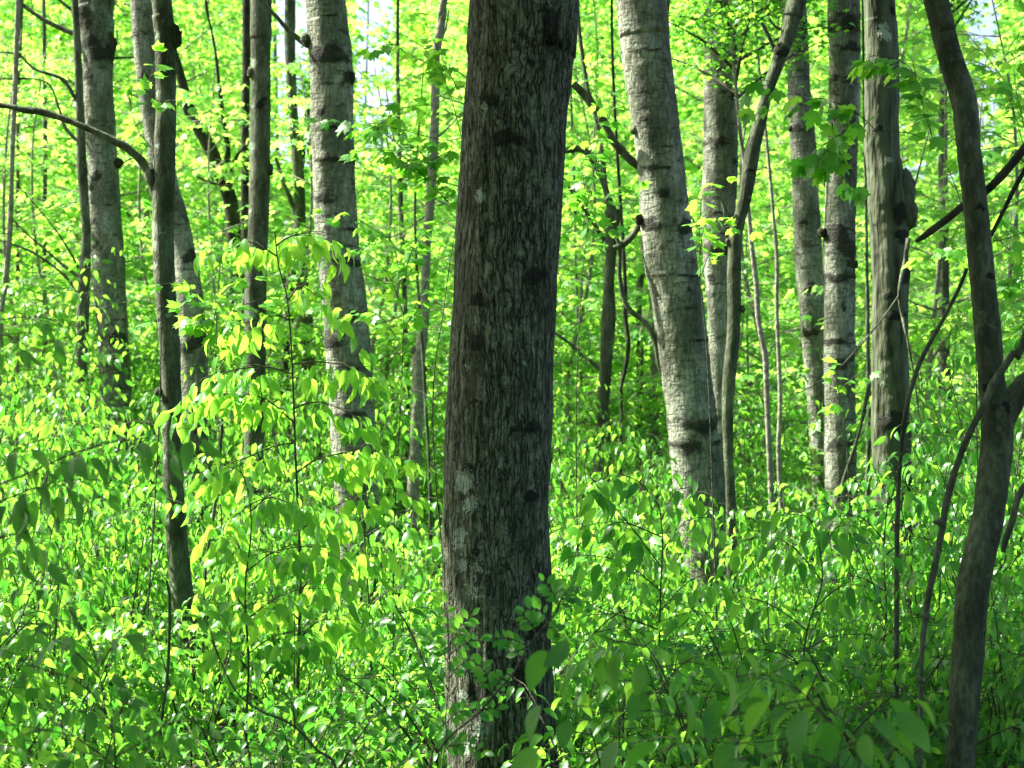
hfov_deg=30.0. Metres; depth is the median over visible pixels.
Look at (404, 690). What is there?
bush
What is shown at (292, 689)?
bush
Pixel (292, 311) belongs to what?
young maple
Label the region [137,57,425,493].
young maple
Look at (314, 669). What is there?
bush
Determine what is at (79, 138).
maple tree
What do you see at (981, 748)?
bush
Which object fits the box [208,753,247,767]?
bush
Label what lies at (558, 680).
bush
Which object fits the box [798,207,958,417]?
young maple
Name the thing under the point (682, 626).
bush
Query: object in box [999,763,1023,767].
bush
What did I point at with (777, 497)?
bush
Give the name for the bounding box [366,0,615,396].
young maple
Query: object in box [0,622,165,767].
bush
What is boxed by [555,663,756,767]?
bush
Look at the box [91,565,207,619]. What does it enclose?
bush
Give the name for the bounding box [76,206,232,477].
young maple
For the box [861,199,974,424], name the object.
young maple
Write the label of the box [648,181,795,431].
young maple
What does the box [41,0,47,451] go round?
young tree
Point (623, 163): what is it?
young maple
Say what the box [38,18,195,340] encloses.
young maple
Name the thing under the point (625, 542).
cherry sapling
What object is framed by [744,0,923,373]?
young maple
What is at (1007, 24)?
young maple
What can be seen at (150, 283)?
young maple
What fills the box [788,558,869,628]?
bush
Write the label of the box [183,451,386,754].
cherry sapling
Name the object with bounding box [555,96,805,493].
young maple
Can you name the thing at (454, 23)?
young maple
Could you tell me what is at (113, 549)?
bush
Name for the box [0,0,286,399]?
young maple
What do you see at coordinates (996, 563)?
bush
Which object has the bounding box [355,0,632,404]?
young maple
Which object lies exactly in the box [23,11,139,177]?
young maple
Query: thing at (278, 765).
bush
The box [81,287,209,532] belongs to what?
bush
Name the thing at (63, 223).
young maple
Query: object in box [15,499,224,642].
bush
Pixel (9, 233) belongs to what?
young tree
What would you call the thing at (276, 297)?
young maple
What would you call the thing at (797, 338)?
young maple
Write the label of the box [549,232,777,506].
young maple
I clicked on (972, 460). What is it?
bush
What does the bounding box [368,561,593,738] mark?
bush
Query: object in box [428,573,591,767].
ash seedling
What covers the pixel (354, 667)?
bush
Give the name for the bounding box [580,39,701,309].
young maple
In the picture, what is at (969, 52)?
young maple
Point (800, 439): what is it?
bush
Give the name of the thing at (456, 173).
young maple
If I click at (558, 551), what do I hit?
bush
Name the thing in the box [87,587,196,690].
bush
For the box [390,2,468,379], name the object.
young maple
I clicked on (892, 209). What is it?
maple tree
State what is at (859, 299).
young maple
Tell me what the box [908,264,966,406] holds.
young maple
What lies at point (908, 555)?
young tree
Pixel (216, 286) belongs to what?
young maple
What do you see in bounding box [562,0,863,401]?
young maple
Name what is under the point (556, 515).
bush
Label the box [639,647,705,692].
bush
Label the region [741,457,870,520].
bush
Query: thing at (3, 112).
young maple
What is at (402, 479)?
bush
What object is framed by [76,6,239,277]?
young maple
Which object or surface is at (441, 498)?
bush
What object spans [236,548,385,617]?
bush
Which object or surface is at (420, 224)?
young maple
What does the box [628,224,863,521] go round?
young maple
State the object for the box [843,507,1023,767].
bush
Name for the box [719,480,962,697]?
bush
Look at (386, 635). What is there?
bush
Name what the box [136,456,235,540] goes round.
bush
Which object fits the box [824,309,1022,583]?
bush
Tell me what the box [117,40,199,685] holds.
maple sapling
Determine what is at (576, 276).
young tree
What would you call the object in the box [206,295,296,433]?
young maple
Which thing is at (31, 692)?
bush
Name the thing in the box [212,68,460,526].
young maple
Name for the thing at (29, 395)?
bush
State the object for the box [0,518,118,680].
bush
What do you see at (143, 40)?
aspen tree
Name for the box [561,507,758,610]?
bush
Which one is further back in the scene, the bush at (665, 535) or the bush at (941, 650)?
the bush at (665, 535)
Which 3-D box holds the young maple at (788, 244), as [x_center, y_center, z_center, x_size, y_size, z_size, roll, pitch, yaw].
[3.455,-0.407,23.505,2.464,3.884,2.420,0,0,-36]
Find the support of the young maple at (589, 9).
on the ground at (234, 725)
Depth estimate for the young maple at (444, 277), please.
23.39 m
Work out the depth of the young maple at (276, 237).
34.79 m
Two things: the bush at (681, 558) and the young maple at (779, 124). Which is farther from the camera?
the young maple at (779, 124)
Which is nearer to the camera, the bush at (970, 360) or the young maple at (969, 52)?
the bush at (970, 360)
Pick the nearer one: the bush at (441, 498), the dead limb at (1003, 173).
the dead limb at (1003, 173)
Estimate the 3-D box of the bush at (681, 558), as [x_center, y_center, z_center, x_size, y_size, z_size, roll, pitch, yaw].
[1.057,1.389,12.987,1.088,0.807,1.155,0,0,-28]
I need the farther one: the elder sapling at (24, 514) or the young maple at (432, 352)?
the young maple at (432, 352)
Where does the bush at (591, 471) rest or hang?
on the ground at (234, 725)
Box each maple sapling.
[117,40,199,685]
[134,275,304,761]
[265,207,438,703]
[301,12,465,550]
[562,53,651,639]
[683,175,763,627]
[736,54,980,755]
[799,356,881,587]
[901,0,1023,379]
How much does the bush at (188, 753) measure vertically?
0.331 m
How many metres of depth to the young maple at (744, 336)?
20.19 m
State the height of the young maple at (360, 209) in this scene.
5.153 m
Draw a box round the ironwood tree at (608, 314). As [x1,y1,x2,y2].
[555,145,621,556]
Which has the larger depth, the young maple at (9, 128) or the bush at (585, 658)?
the young maple at (9, 128)
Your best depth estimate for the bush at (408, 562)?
12.99 m
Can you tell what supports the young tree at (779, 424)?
on the ground at (234, 725)
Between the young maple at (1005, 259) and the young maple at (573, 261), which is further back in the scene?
the young maple at (1005, 259)
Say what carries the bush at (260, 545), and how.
on the ground at (234, 725)
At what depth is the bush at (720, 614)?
9.45 m
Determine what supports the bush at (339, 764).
on the ground at (234, 725)
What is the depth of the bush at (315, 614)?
9.87 m
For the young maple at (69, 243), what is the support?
on the ground at (234, 725)
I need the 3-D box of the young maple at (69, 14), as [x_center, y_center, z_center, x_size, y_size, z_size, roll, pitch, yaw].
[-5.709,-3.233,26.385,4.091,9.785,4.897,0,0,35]
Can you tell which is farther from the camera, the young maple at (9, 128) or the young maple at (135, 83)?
the young maple at (135, 83)
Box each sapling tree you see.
[379,0,459,588]
[610,0,630,523]
[882,329,1023,767]
[893,268,967,751]
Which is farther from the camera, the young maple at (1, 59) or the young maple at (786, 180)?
the young maple at (1, 59)
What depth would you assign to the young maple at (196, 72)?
40.08 m
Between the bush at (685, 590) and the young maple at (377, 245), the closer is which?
the bush at (685, 590)
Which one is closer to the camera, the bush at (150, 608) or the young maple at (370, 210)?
the bush at (150, 608)
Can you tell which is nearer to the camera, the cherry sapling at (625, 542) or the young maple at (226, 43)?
the cherry sapling at (625, 542)
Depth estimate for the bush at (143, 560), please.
9.29 m
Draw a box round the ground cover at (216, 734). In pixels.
[30,512,1015,767]
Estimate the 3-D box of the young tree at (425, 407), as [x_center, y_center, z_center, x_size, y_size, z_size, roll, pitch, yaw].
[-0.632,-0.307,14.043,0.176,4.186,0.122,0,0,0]
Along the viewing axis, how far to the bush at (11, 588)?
7.97 m
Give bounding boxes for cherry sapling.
[154,231,442,762]
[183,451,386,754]
[286,458,442,743]
[551,472,750,681]
[705,507,902,766]
[809,473,985,696]
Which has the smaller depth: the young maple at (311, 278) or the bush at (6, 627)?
the bush at (6, 627)
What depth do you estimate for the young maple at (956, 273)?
16.65 m
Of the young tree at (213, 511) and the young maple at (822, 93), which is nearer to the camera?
the young tree at (213, 511)
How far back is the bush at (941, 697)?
7.19 m
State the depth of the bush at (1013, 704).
6.88 m
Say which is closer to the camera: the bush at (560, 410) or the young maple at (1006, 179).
the bush at (560, 410)
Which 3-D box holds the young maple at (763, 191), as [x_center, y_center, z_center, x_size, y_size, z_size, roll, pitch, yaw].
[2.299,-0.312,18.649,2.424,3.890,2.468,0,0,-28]
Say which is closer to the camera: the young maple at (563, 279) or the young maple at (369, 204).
the young maple at (563, 279)
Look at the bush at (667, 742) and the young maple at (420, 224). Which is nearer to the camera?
the bush at (667, 742)
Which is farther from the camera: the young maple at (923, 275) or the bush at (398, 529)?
the young maple at (923, 275)
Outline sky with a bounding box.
[48,0,1007,364]
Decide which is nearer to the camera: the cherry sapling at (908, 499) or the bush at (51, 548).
the cherry sapling at (908, 499)
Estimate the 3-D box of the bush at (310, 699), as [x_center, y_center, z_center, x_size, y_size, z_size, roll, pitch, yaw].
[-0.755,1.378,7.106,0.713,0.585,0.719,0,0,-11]
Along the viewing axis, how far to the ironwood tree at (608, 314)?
13.97 m
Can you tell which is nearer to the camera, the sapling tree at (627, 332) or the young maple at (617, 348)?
the sapling tree at (627, 332)
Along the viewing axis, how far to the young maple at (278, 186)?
21.44 m
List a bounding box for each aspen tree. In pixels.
[20,0,147,564]
[130,0,210,585]
[259,0,382,667]
[571,0,741,612]
[702,0,742,463]
[781,1,829,579]
[817,0,860,583]
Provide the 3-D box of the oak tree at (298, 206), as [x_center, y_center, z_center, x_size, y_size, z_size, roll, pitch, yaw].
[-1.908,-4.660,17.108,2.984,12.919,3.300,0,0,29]
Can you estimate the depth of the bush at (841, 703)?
5.83 m
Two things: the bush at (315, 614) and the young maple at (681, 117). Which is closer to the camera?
the bush at (315, 614)
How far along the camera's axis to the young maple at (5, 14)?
25.88 m
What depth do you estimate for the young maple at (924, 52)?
37.78 m
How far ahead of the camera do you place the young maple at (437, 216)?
16.73 m
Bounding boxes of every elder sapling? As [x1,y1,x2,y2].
[0,316,93,372]
[0,428,228,585]
[0,581,220,767]
[180,584,362,767]
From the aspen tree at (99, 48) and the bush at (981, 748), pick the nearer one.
the bush at (981, 748)
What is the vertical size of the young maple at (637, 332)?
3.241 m
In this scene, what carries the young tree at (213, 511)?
on the ground at (234, 725)
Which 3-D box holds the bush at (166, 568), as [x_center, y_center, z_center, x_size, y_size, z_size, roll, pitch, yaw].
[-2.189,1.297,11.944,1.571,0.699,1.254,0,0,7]
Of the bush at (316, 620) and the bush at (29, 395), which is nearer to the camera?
the bush at (316, 620)
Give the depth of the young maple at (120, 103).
29.87 m
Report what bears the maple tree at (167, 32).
on the ground at (234, 725)
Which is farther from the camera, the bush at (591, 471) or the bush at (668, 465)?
the bush at (591, 471)
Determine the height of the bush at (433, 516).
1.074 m
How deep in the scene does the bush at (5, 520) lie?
11.63 m
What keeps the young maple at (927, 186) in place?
on the ground at (234, 725)
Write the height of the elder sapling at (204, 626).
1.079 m
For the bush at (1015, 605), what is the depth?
7.41 m
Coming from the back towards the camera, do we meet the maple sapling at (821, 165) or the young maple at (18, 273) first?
the young maple at (18, 273)
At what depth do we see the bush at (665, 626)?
9.27 m
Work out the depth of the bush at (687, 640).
7.97 m
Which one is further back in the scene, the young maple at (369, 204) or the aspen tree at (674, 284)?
the young maple at (369, 204)
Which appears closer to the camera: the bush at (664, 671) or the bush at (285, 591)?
the bush at (664, 671)
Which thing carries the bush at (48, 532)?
on the ground at (234, 725)
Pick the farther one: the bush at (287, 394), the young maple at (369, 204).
the young maple at (369, 204)
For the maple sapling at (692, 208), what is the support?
on the ground at (234, 725)
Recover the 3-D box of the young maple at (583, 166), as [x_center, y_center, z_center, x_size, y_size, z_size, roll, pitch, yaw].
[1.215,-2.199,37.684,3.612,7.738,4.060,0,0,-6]
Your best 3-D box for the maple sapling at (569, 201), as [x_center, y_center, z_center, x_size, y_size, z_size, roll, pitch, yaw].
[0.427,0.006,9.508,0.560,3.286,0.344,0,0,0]
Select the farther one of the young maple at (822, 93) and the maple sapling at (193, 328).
the young maple at (822, 93)
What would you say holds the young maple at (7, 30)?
on the ground at (234, 725)
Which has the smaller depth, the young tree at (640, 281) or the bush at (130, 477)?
the bush at (130, 477)
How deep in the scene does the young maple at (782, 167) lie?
38.19 m
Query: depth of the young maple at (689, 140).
15.38 m
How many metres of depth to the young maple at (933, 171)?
41.34 m
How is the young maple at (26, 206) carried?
on the ground at (234, 725)
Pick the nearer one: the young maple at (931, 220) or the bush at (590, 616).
the bush at (590, 616)
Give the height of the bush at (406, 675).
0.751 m
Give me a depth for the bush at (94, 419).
12.33 m
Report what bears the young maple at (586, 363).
on the ground at (234, 725)
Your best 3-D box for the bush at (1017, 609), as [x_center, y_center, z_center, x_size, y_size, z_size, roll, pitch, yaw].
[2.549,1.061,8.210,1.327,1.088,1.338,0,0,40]
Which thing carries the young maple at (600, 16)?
on the ground at (234, 725)
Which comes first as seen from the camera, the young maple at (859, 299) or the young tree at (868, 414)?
the young tree at (868, 414)
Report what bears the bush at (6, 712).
on the ground at (234, 725)
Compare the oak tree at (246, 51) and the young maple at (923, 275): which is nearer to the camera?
the oak tree at (246, 51)
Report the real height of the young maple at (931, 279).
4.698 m
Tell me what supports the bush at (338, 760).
on the ground at (234, 725)
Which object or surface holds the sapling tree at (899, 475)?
on the ground at (234, 725)
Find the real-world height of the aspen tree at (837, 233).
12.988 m
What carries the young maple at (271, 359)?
on the ground at (234, 725)
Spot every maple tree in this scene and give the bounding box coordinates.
[0,0,94,478]
[0,0,207,725]
[240,0,272,575]
[442,0,579,767]
[720,0,806,603]
[797,0,925,625]
[923,0,1023,767]
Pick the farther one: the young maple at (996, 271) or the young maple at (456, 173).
the young maple at (456, 173)
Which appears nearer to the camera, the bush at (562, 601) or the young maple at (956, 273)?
the bush at (562, 601)
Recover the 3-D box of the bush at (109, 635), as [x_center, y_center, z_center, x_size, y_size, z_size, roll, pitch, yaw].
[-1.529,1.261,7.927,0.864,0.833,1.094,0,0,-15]
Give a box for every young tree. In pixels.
[0,0,19,475]
[15,0,23,451]
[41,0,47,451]
[158,581,170,761]
[197,395,224,759]
[246,38,385,445]
[396,0,409,459]
[414,59,432,577]
[570,84,584,463]
[578,12,610,494]
[635,0,669,485]
[648,290,658,522]
[668,0,854,599]
[751,0,784,575]
[822,131,928,557]
[861,0,871,590]
[895,0,1009,474]
[905,522,913,643]
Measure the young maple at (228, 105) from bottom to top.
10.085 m
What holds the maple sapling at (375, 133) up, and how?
on the ground at (234, 725)
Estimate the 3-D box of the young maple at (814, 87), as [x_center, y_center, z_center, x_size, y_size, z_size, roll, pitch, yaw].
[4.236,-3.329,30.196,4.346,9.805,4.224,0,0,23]
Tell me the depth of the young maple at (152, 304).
15.13 m
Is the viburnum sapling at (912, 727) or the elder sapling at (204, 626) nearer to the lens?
the viburnum sapling at (912, 727)
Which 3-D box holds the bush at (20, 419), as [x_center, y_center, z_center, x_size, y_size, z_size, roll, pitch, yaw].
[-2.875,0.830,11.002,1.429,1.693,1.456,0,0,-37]
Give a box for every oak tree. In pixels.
[175,0,245,455]
[241,0,250,276]
[274,0,322,487]
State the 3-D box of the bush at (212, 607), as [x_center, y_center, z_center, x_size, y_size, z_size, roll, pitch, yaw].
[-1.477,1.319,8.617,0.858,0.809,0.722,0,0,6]
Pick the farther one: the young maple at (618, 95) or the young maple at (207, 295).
the young maple at (618, 95)
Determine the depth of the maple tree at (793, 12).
10.37 m
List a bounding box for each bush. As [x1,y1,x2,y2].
[0,241,186,528]
[0,369,191,593]
[0,382,138,590]
[0,426,218,685]
[0,442,162,734]
[0,488,74,562]
[0,510,138,606]
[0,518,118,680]
[0,567,187,752]
[0,571,113,767]
[0,572,156,766]
[0,601,83,701]
[0,616,112,765]
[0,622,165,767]
[0,640,157,767]
[0,682,88,767]
[1,375,220,575]
[1,438,250,708]
[2,727,162,767]
[3,676,209,767]
[5,624,89,696]
[8,748,128,767]
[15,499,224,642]
[20,387,252,610]
[32,747,84,767]
[44,589,240,759]
[60,527,149,571]
[67,572,154,623]
[74,576,211,697]
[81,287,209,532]
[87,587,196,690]
[88,541,296,595]
[90,598,322,767]
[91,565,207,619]
[103,593,280,750]
[106,470,369,708]
[109,574,239,673]
[116,697,445,767]
[135,564,351,657]
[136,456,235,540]
[139,707,446,767]
[155,752,179,767]
[156,576,304,716]
[158,297,333,576]
[159,551,295,658]
[179,748,266,767]
[190,439,335,642]
[196,555,319,632]
[197,384,444,629]
[203,591,400,767]
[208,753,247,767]
[211,670,396,767]
[220,605,672,767]
[223,582,361,703]
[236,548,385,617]
[238,751,295,767]
[243,611,404,758]
[267,487,441,574]
[277,589,425,676]
[279,652,354,700]
[283,480,442,689]
[307,748,376,767]
[309,599,434,713]
[321,326,449,593]
[321,517,444,741]
[321,586,407,657]
[355,613,443,736]
[356,633,584,767]
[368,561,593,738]
[375,604,437,679]
[382,476,442,583]
[383,530,441,618]
[384,535,434,594]
[404,475,442,571]
[414,632,445,715]
[415,569,623,695]
[419,458,573,575]
[427,507,681,735]
[437,657,657,767]
[442,615,613,759]
[442,668,797,767]
[537,732,712,767]
[538,637,861,767]
[548,339,662,602]
[548,429,686,614]
[548,438,711,650]
[549,469,672,569]
[550,409,746,609]
[550,499,728,670]
[551,518,688,609]
[551,554,687,750]
[552,520,588,585]
[555,501,746,585]
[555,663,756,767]
[556,716,674,767]
[558,638,780,767]
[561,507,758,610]
[561,627,772,749]
[563,593,649,666]
[567,322,775,542]
[569,600,707,704]
[572,615,748,728]
[583,437,669,530]
[587,601,735,703]
[601,678,951,767]
[605,606,703,671]
[611,600,892,766]
[621,670,850,767]
[623,724,712,767]
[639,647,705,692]
[644,543,684,600]
[645,460,812,555]
[651,559,815,613]
[653,582,795,673]
[654,598,831,702]
[655,554,865,734]
[655,604,922,742]
[661,491,805,587]
[664,578,761,635]
[669,472,872,642]
[682,482,903,658]
[706,591,829,665]
[707,679,940,767]
[712,574,921,765]
[715,638,1023,767]
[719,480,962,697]
[733,345,823,592]
[739,748,894,767]
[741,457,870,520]
[742,426,862,508]
[743,467,860,533]
[746,572,839,592]
[768,469,1023,766]
[768,708,991,767]
[776,519,873,585]
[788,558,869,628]
[797,476,965,567]
[799,618,952,762]
[802,434,1023,689]
[806,416,1023,709]
[806,600,945,729]
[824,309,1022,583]
[826,537,1000,625]
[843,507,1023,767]
[845,303,1023,605]
[848,374,1023,656]
[853,614,1023,760]
[855,653,992,717]
[857,596,1020,712]
[859,474,1023,574]
[860,420,1023,569]
[866,642,1023,767]
[942,621,1023,767]
[990,512,1023,708]
[994,565,1023,714]
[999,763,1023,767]
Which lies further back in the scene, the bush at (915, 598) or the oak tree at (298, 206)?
the oak tree at (298, 206)
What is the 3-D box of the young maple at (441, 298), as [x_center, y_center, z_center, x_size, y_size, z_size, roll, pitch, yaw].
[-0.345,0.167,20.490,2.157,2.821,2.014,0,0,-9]
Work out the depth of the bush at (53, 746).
5.62 m
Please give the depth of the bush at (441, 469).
14.97 m
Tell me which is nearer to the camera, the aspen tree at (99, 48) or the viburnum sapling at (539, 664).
the viburnum sapling at (539, 664)
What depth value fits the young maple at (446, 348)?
25.75 m
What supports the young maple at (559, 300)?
on the ground at (234, 725)
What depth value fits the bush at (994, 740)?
6.32 m
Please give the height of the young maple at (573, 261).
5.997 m
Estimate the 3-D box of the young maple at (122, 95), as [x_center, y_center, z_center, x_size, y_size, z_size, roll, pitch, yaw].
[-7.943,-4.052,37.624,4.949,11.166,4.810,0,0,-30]
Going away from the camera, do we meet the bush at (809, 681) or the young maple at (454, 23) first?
the bush at (809, 681)
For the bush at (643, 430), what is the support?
on the ground at (234, 725)
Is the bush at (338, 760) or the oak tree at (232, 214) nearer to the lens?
the bush at (338, 760)
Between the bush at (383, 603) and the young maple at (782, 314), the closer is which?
the bush at (383, 603)
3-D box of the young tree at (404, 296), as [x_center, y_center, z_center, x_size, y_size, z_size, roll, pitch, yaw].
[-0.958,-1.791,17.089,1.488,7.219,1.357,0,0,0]
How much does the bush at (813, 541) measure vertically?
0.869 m
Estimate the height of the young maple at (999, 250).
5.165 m
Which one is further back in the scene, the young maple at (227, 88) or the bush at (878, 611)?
the young maple at (227, 88)
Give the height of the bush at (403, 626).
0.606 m
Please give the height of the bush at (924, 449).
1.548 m
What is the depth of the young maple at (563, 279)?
15.67 m
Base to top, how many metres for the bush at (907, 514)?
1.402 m
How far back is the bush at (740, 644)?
6.73 m
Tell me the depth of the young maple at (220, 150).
22.79 m
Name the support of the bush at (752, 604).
on the ground at (234, 725)
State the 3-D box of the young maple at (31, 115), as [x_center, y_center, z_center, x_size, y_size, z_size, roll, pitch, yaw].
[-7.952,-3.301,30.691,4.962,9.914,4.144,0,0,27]
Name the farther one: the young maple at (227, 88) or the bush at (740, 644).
the young maple at (227, 88)
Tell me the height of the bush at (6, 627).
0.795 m
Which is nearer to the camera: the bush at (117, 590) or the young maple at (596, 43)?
the bush at (117, 590)
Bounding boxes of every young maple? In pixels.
[0,0,80,254]
[0,0,143,364]
[0,0,218,441]
[0,0,219,415]
[0,0,229,393]
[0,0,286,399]
[0,8,34,265]
[0,14,74,278]
[0,14,152,387]
[0,20,80,279]
[0,29,156,477]
[0,37,158,450]
[0,41,234,489]
[0,43,41,268]
[0,80,79,470]
[0,123,141,409]
[0,150,74,352]
[0,199,219,505]
[0,217,38,382]
[0,224,97,442]
[0,264,75,384]
[1,0,241,372]
[5,300,96,413]
[6,67,159,416]
[14,76,280,489]
[22,0,128,238]
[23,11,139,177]
[25,16,217,345]
[31,278,157,442]
[31,281,154,418]
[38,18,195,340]
[67,0,309,368]
[68,224,229,430]
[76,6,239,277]
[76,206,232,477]
[88,69,404,522]
[90,216,329,553]
[95,275,272,432]
[122,0,309,294]
[126,138,312,442]
[126,225,319,468]
[136,0,356,289]
[137,3,284,390]
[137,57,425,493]
[137,229,325,520]
[143,226,400,513]
[175,53,297,354]
[190,152,399,459]
[200,238,267,371]
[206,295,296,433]
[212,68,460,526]
[215,67,460,514]
[229,247,409,459]
[229,286,326,453]
[232,207,319,366]
[268,223,442,493]
[272,226,325,386]
[285,118,459,449]
[286,192,429,387]
[294,210,450,477]
[299,188,422,410]
[310,0,647,396]
[314,134,452,430]
[321,253,451,460]
[323,220,401,372]
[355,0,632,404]
[364,147,458,392]
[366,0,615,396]
[366,0,635,391]
[367,220,449,370]
[369,205,574,493]
[383,194,656,541]
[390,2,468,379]
[394,247,647,517]
[400,272,452,471]
[403,208,561,446]
[420,313,592,549]
[424,0,649,397]
[426,57,746,504]
[431,105,614,396]
[434,198,577,442]
[438,7,623,253]
[445,0,702,355]
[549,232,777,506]
[553,0,701,456]
[553,0,703,460]
[553,272,670,492]
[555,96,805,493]
[556,233,741,519]
[557,67,698,413]
[560,205,663,440]
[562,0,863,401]
[562,83,648,370]
[562,198,808,556]
[577,38,919,558]
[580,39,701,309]
[599,5,792,394]
[604,158,822,503]
[611,113,702,345]
[615,176,752,372]
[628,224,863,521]
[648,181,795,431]
[658,75,973,507]
[661,280,792,481]
[677,0,915,407]
[689,19,870,440]
[700,89,824,405]
[735,0,1023,521]
[736,62,1022,494]
[737,128,915,420]
[738,1,828,352]
[738,6,869,274]
[738,6,926,381]
[740,221,929,477]
[743,195,871,452]
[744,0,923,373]
[744,105,859,372]
[762,0,1023,514]
[767,0,1023,410]
[790,252,1023,521]
[795,0,967,355]
[796,304,936,481]
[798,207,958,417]
[803,160,1006,441]
[821,1,1022,364]
[857,116,930,332]
[858,43,1023,479]
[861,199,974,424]
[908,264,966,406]
[909,227,965,366]
[910,121,1023,477]
[910,231,997,398]
[910,269,1023,477]
[911,267,1023,497]
[923,0,1023,359]
[926,224,1023,470]
[929,198,1019,338]
[929,283,969,425]
[933,229,1013,367]
[950,5,1023,370]
[952,184,1023,412]
[984,41,1023,329]
[986,14,1023,262]
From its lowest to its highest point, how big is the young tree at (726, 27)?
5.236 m
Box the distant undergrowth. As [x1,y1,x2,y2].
[4,394,1018,517]
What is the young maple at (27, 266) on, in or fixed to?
on the ground at (234, 725)
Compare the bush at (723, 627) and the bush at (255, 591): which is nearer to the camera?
the bush at (723, 627)
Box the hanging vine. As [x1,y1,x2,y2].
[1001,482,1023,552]
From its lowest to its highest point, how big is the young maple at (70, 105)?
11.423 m
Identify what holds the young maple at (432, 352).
on the ground at (234, 725)
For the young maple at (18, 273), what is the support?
on the ground at (234, 725)
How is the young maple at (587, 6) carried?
on the ground at (234, 725)
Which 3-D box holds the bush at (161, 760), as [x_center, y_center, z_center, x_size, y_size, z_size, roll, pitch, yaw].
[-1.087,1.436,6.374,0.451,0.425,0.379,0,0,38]
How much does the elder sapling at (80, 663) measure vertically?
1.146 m
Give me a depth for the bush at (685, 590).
11.35 m
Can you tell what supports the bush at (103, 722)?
on the ground at (234, 725)
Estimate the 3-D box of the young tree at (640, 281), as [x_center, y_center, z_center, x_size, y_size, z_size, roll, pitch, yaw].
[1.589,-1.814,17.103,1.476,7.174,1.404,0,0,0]
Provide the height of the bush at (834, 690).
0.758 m
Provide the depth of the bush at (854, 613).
8.30 m
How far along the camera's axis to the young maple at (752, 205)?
33.31 m
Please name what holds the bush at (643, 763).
on the ground at (234, 725)
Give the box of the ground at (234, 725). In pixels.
[8,391,814,767]
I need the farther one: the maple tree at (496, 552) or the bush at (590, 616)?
the bush at (590, 616)
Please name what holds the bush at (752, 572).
on the ground at (234, 725)
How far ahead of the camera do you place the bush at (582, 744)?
7.20 m
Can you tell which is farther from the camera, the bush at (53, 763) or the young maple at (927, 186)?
the young maple at (927, 186)
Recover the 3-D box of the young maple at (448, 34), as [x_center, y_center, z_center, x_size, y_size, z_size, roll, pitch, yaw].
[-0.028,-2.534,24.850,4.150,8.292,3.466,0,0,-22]
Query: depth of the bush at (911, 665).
7.04 m
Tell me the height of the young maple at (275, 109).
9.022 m
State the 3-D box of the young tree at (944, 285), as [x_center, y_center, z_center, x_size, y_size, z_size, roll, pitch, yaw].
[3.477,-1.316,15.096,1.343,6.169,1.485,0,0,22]
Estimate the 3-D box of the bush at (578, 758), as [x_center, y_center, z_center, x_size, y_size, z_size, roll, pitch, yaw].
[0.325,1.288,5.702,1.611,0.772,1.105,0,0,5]
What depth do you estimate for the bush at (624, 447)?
12.64 m
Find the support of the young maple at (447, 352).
on the ground at (234, 725)
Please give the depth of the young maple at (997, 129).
23.40 m
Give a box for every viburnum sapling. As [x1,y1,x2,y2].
[511,608,859,767]
[723,690,934,767]
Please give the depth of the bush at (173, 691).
7.62 m
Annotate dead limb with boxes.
[915,143,1023,242]
[991,167,1023,236]
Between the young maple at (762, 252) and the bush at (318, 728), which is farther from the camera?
the young maple at (762, 252)
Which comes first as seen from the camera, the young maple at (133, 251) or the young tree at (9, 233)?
the young tree at (9, 233)
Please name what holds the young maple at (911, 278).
on the ground at (234, 725)
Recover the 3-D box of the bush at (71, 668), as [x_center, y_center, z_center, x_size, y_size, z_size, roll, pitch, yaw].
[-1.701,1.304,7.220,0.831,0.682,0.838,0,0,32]
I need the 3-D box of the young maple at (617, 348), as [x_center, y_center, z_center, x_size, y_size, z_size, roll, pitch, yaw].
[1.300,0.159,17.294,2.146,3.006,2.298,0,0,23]
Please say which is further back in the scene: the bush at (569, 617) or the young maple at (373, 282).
the young maple at (373, 282)
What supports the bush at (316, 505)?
on the ground at (234, 725)
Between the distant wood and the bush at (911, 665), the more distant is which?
the distant wood
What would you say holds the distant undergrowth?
on the ground at (234, 725)
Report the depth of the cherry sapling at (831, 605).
6.40 m
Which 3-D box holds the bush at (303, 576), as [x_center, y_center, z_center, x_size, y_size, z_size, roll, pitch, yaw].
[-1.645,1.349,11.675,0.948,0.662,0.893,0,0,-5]
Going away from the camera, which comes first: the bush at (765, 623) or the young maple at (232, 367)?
the bush at (765, 623)
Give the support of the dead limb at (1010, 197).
attached to the maple tree at (1001, 413)
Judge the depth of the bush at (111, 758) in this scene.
5.64 m
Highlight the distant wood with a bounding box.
[0,0,1023,411]
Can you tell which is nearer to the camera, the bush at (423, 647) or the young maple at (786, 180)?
the bush at (423, 647)
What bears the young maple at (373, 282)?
on the ground at (234, 725)
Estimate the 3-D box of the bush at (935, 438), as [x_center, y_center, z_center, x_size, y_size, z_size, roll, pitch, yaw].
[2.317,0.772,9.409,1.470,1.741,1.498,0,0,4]
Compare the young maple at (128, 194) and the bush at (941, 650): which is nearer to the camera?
the bush at (941, 650)
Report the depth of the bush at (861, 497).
13.08 m
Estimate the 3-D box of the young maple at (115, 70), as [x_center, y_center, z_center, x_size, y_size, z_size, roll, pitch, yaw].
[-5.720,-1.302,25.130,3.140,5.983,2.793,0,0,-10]
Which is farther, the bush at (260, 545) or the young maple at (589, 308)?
the young maple at (589, 308)
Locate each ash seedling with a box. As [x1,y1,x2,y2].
[416,590,494,767]
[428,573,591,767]
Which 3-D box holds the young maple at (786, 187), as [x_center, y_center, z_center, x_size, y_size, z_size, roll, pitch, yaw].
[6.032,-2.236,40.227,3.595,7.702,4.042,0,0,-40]
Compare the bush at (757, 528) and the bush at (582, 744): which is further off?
the bush at (757, 528)

